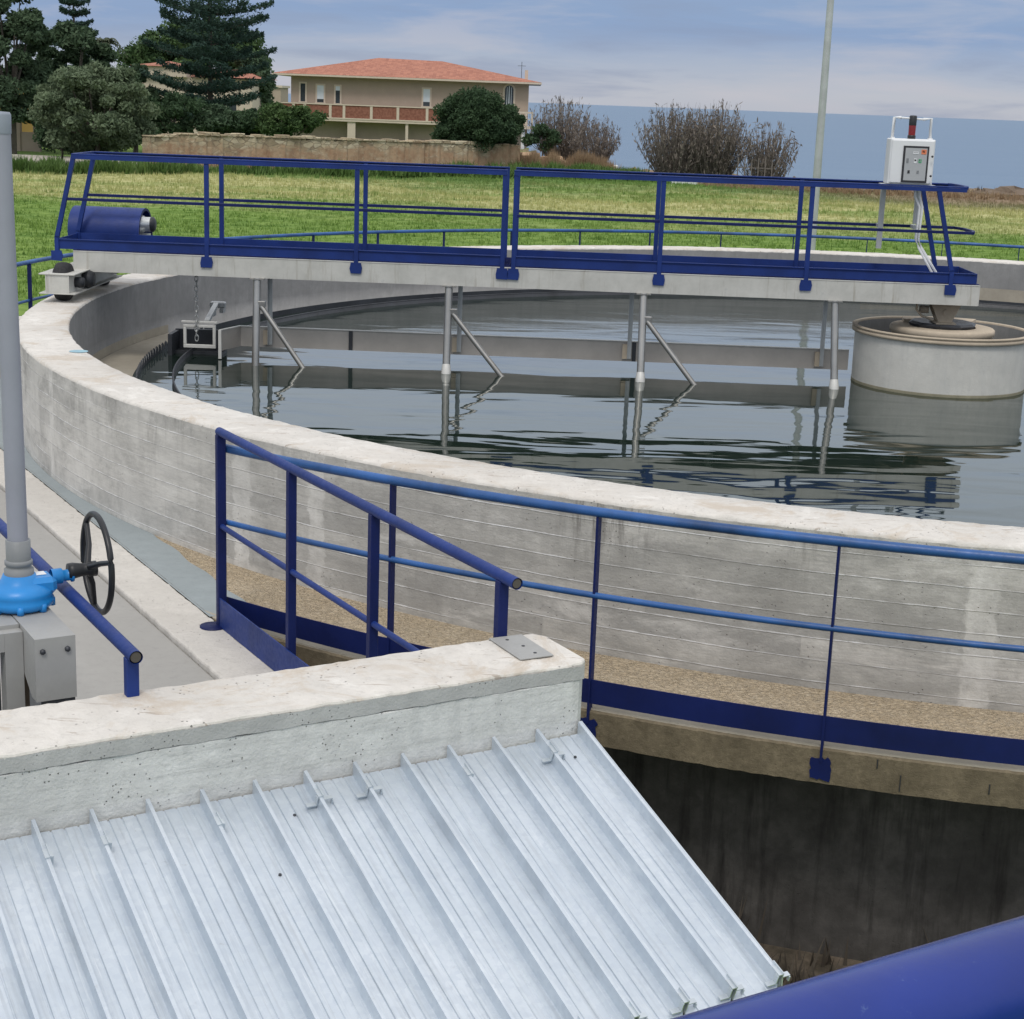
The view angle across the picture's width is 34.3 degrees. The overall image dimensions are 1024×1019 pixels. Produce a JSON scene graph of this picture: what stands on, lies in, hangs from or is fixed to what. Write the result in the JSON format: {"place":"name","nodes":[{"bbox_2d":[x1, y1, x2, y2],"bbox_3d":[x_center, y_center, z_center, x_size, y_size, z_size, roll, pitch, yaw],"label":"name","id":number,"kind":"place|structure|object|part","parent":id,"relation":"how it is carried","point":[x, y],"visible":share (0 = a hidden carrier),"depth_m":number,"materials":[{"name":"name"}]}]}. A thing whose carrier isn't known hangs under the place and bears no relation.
{"place":"outdoors","nodes":[
{"label":"outdoors","id":0,"kind":"place"},
{"bbox_2d":[12,154,136,163],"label":"path","id":1,"kind":"structure","parent":0,"point":[67,158],"depth_m":76.36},
{"bbox_2d":[0,489,213,708],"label":"channel floor","id":2,"kind":"structure","parent":0,"point":[165,662],"depth_m":9.09,"materials":[{"name":"concrete"}]},
{"bbox_2d":[0,575,76,710],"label":"valve frame","id":3,"kind":"object","parent":2,"relation":"on","point":[38,657],"visible":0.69,"depth_m":6.07,"materials":[{"name":"metal"}]},
{"bbox_2d":[0,111,114,615],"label":"gate valve","id":4,"kind":"object","parent":3,"relation":"on","point":[25,588],"visible":0.97,"depth_m":6.18,"materials":[{"name":"grey metal"}]},
{"bbox_2d":[0,518,142,697],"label":"channel railing","id":5,"kind":"object","parent":2,"relation":"on","point":[114,636],"visible":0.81,"depth_m":5.95,"materials":[{"name":"blue metal"}]},
{"bbox_2d":[0,449,273,679],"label":"channel kerb","id":6,"kind":"structure","parent":2,"relation":"on","point":[173,615],"depth_m":9.85,"materials":[{"name":"concrete"}]},
{"bbox_2d":[200,427,522,670],"bbox_3d":[-0.868,0.465,7.878,0.149,1.154,3.257,-6,16,-30],"label":"straight railing","id":7,"kind":"object","parent":6,"relation":"on","point":[273,654],"visible":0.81,"depth_m":8.29,"materials":[{"name":"blue metal"}]},
{"bbox_2d":[0,383,245,616],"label":"pavement","id":8,"kind":"structure","parent":0,"point":[180,572],"depth_m":10.74,"materials":[{"name":"grey concrete"}]},
{"bbox_2d":[0,0,1023,120],"label":"sky","id":9,"kind":"structure","parent":0,"point":[963,59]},
{"bbox_2d":[13,107,1023,315],"bbox_3d":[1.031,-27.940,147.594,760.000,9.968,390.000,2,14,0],"label":"ground","id":10,"kind":"structure","parent":0,"point":[23,308],"depth_m":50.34,"materials":[{"name":"green plant"}]},
{"bbox_2d":[0,88,32,131],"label":"yellow building","id":11,"kind":"structure","parent":10,"relation":"on","point":[28,127],"depth_m":91.84,"materials":[{"name":"paint"}]},
{"bbox_2d":[0,0,56,153],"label":"pine tree","id":12,"kind":"object","parent":10,"relation":"on","point":[24,71],"visible":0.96,"depth_m":80.53,"materials":[{"name":"green plant"}]},
{"bbox_2d":[16,123,41,151],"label":"garden wall","id":13,"kind":"structure","parent":10,"relation":"on","point":[25,141],"depth_m":86.14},
{"bbox_2d":[32,114,73,158],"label":"bush","id":14,"kind":"object","parent":10,"relation":"on","point":[40,134],"visible":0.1,"depth_m":71.03,"materials":[{"name":"green plant"}]},
{"bbox_2d":[32,19,117,130],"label":"pine tree","id":15,"kind":"object","parent":10,"relation":"on","point":[72,42],"visible":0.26,"depth_m":84.89,"materials":[{"name":"green plant"}]},
{"bbox_2d":[50,0,100,68],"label":"norfolk pine","id":16,"kind":"object","parent":10,"relation":"on","point":[73,13],"visible":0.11,"depth_m":107.35,"materials":[{"name":"green plant"}]},
{"bbox_2d":[26,60,162,159],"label":"olive tree","id":17,"kind":"object","parent":10,"relation":"on","point":[118,97],"visible":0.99,"depth_m":69.32,"materials":[{"name":"green plant"}]},
{"bbox_2d":[84,37,127,62],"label":"palm tree","id":18,"kind":"object","parent":10,"relation":"on","point":[109,41],"visible":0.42,"depth_m":93.48,"materials":[{"name":"grey plant"}]},
{"bbox_2d":[79,107,162,151],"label":"bush","id":19,"kind":"object","parent":10,"relation":"on","point":[158,131],"visible":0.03,"depth_m":78.29,"materials":[{"name":"green plant"}]},
{"bbox_2d":[116,63,163,152],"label":"tree","id":20,"kind":"object","parent":10,"relation":"on","point":[153,92],"visible":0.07,"depth_m":88.44,"materials":[{"name":"green plant"}]},
{"bbox_2d":[146,89,209,133],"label":"bush","id":21,"kind":"object","parent":10,"relation":"on","point":[172,108],"visible":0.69,"depth_m":80.36,"materials":[{"name":"green plant"}]},
{"bbox_2d":[113,14,272,77],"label":"umbrella pine","id":22,"kind":"object","parent":10,"relation":"on","point":[138,52],"visible":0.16,"depth_m":111.06,"materials":[{"name":"green plant"}]},
{"bbox_2d":[136,61,271,145],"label":"cream house","id":23,"kind":"structure","parent":10,"relation":"on","point":[255,103],"depth_m":101.94,"materials":[{"name":"paint"}]},
{"bbox_2d":[226,105,237,110],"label":"window","id":24,"kind":"structure","parent":23,"relation":"in","point":[234,107],"depth_m":102.17,"materials":[{"name":"beige paint"}]},
{"bbox_2d":[139,0,277,121],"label":"norfolk pine","id":25,"kind":"object","parent":10,"relation":"on","point":[210,54],"visible":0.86,"depth_m":87.68,"materials":[{"name":"green plant"}]},
{"bbox_2d":[192,103,242,133],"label":"bush","id":26,"kind":"object","parent":10,"relation":"on","point":[221,119],"visible":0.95,"depth_m":80.75,"materials":[{"name":"green plant"}]},
{"bbox_2d":[235,108,260,134],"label":"bush","id":27,"kind":"object","parent":10,"relation":"on","point":[248,115],"visible":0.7,"depth_m":81.66,"materials":[{"name":"green plant"}]},
{"bbox_2d":[232,49,277,110],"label":"umbrella pine","id":28,"kind":"object","parent":10,"relation":"on","point":[266,95],"visible":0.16,"depth_m":105.13,"materials":[{"name":"green plant"}]},
{"bbox_2d":[272,85,289,101],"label":"distant building","id":29,"kind":"structure","parent":10,"relation":"on","point":[280,93],"depth_m":184.72,"materials":[{"name":"beige paint"}]},
{"bbox_2d":[249,101,328,135],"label":"bush","id":30,"kind":"object","parent":10,"relation":"on","point":[279,118],"visible":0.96,"depth_m":81.26,"materials":[{"name":"green plant"}]},
{"bbox_2d":[0,634,584,839],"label":"parapet wall","id":31,"kind":"structure","parent":10,"relation":"on","point":[71,763],"depth_m":5.76,"materials":[{"name":"concrete"}]},
{"bbox_2d":[0,721,790,1018],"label":"metal roof","id":32,"kind":"structure","parent":31,"relation":"attached to","point":[543,877],"depth_m":5.35,"materials":[{"name":"metal"}]},
{"bbox_2d":[12,153,649,175],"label":"weeds","id":33,"kind":"object","parent":10,"relation":"on","point":[57,165],"visible":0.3,"depth_m":68.34,"materials":[{"name":"green plant"}]},
{"bbox_2d":[142,132,519,168],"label":"stone wall","id":34,"kind":"structure","parent":10,"relation":"on","point":[325,148],"depth_m":74.51,"materials":[{"name":"beige stone"}]},
{"bbox_2d":[271,58,541,148],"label":"villa","id":35,"kind":"object","parent":10,"relation":"on","point":[381,98],"visible":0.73,"depth_m":126.13,"materials":[{"name":"paint"}]},
{"bbox_2d":[298,82,306,102],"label":"window","id":36,"kind":"structure","parent":35,"relation":"in","point":[302,85],"depth_m":126.17,"materials":[{"name":"black glass"}]},
{"bbox_2d":[315,84,325,103],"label":"window","id":37,"kind":"structure","parent":35,"relation":"in","point":[320,88],"depth_m":126.20,"materials":[{"name":"beige paint"}]},
{"bbox_2d":[333,84,341,103],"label":"window","id":38,"kind":"structure","parent":35,"relation":"in","point":[337,88],"depth_m":126.20,"materials":[{"name":"glass"}]},
{"bbox_2d":[421,87,431,106],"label":"window","id":39,"kind":"structure","parent":35,"relation":"in","point":[426,92],"depth_m":126.17,"materials":[{"name":"white glass"}]},
{"bbox_2d":[503,84,515,105],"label":"window","id":40,"kind":"structure","parent":35,"relation":"in","point":[509,90],"depth_m":126.04,"materials":[{"name":"beige paint"}]},
{"bbox_2d":[429,85,526,152],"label":"round bush","id":41,"kind":"object","parent":10,"relation":"on","point":[479,115],"visible":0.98,"depth_m":80.11,"materials":[{"name":"green plant"}]},
{"bbox_2d":[0,245,1023,961],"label":"round tank","id":42,"kind":"object","parent":10,"relation":"on","point":[864,853],"visible":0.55,"depth_m":8.81,"materials":[{"name":"concrete"}]},
{"bbox_2d":[168,301,226,354],"bbox_3d":[-3.233,-1.854,17.266,0.530,0.550,0.785,2,14,1],"label":"scum box","id":43,"kind":"object","parent":42,"relation":"attached to","point":[181,341],"visible":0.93,"depth_m":17.14,"materials":[{"name":"metal"}]},
{"bbox_2d":[39,151,979,389],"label":"scraper bridge","id":44,"kind":"structure","parent":42,"relation":"on","point":[107,245],"depth_m":16.45,"materials":[{"name":"metal"}]},
{"bbox_2d":[194,276,198,341],"bbox_3d":[-3.198,-2.062,16.795,0.039,0.724,0.039,-11,19,-42],"label":"lifting chain","id":45,"kind":"object","parent":44,"relation":"hanging from","point":[196,311],"visible":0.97,"depth_m":16.79,"materials":[{"name":"grey metal"}]},
{"bbox_2d":[876,115,936,271],"bbox_3d":[3.993,-3.138,16.600,0.645,1.571,0.531,2,14,1],"label":"control cabinet","id":46,"kind":"object","parent":44,"relation":"on","point":[909,160],"visible":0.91,"depth_m":16.34,"materials":[{"name":"white metal"}]},
{"bbox_3d":[3.941,-3.416,16.299,0.414,0.414,0.074,2,14,1],"label":"door","id":47,"kind":"part","parent":46,"relation":"part of","materials":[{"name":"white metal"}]},
{"bbox_2d":[16,229,1023,781],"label":"circular railing","id":48,"kind":"object","parent":42,"relation":"attached to","point":[844,731],"visible":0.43,"depth_m":8.01,"materials":[{"name":"blue metal"}]},
{"bbox_2d":[132,295,1023,526],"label":"water","id":49,"kind":"structure","parent":42,"relation":"in","point":[805,437],"depth_m":14.94,"materials":[{"name":"black liquid"}]},
{"bbox_2d":[851,316,1023,398],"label":"well","id":50,"kind":"object","parent":49,"relation":"in","point":[961,358],"visible":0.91,"depth_m":16.22,"materials":[{"name":"concrete"}]},
{"bbox_2d":[520,122,562,154],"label":"bush","id":51,"kind":"object","parent":10,"relation":"on","point":[543,131],"visible":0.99,"depth_m":93.48,"materials":[{"name":"green plant"}]},
{"bbox_2d":[521,152,562,160],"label":"rubble heap","id":52,"kind":"object","parent":10,"relation":"on","point":[524,154],"visible":0.05,"depth_m":84.36,"materials":[{"name":"stone"}]},
{"bbox_2d":[525,96,601,159],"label":"tamarisk shrub","id":53,"kind":"object","parent":10,"relation":"on","point":[562,124],"visible":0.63,"depth_m":94.95,"materials":[{"name":"brown plant"}]},
{"bbox_2d":[510,147,621,169],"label":"reeds","id":54,"kind":"object","parent":10,"relation":"on","point":[578,157],"visible":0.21,"depth_m":83.44,"materials":[{"name":"brown plant"}]},
{"bbox_2d":[464,164,671,182],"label":"weeds","id":55,"kind":"object","parent":10,"relation":"on","point":[512,171],"visible":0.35,"depth_m":76.70,"materials":[{"name":"green plant"}]},
{"bbox_2d":[566,115,620,159],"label":"tamarisk shrub","id":56,"kind":"object","parent":10,"relation":"on","point":[605,149],"visible":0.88,"depth_m":93.24,"materials":[{"name":"brown plant"}]},
{"bbox_2d":[632,99,718,173],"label":"tamarisk shrub","id":57,"kind":"object","parent":10,"relation":"on","point":[668,157],"visible":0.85,"depth_m":81.87,"materials":[{"name":"brown plant"}]},
{"bbox_2d":[676,99,753,174],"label":"tamarisk shrub","id":58,"kind":"object","parent":10,"relation":"on","point":[719,161],"visible":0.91,"depth_m":81.32,"materials":[{"name":"brown plant"}]},
{"bbox_2d":[737,156,772,176],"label":"stake fence","id":59,"kind":"object","parent":10,"relation":"on","point":[751,167],"visible":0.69,"depth_m":79.31,"materials":[{"name":"grey wood"}]},
{"bbox_2d":[733,117,802,176],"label":"tamarisk shrub","id":60,"kind":"object","parent":10,"relation":"on","point":[771,153],"visible":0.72,"depth_m":80.70,"materials":[{"name":"brown plant"}]},
{"bbox_2d":[811,0,833,249],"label":"lamp post","id":61,"kind":"object","parent":10,"relation":"on","point":[823,97],"visible":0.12,"depth_m":32.94,"materials":[{"name":"grey metal"}]},
{"bbox_2d":[671,915,1023,1018],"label":"handrail","id":62,"kind":"object","parent":10,"relation":"on","point":[978,973],"visible":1,"depth_m":0.87,"materials":[{"name":"blue metal"}]},
{"bbox_2d":[696,182,1022,199],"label":"scrub","id":63,"kind":"object","parent":10,"relation":"on","point":[902,192],"visible":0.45,"depth_m":74.14,"materials":[{"name":"brown plant"}]},
{"bbox_2d":[979,188,996,194],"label":"shore rock","id":64,"kind":"object","parent":10,"relation":"on","point":[986,189],"visible":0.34,"depth_m":75.95,"materials":[{"name":"brown stone"}]},
{"bbox_2d":[984,186,1023,195],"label":"shore rock","id":65,"kind":"object","parent":10,"relation":"on","point":[1004,190],"visible":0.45,"depth_m":75.64,"materials":[{"name":"brown stone"}]},
{"bbox_2d":[288,94,1023,188],"bbox_3d":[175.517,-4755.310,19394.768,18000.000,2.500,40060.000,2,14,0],"label":"sea","id":66,"kind":"structure","parent":0,"point":[979,153],"depth_m":769.00,"materials":[{"name":"blue liquid"}]},
{"bbox_2d":[759,943,864,985],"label":"pit ground","id":67,"kind":"structure","parent":0,"point":[790,954],"depth_m":8.64,"materials":[{"name":"brown soil"}]},
{"bbox_2d":[727,892,940,985],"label":"weeds","id":68,"kind":"object","parent":67,"relation":"on","point":[824,962],"visible":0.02,"depth_m":8.58,"materials":[{"name":"brown plant"}]}
]}

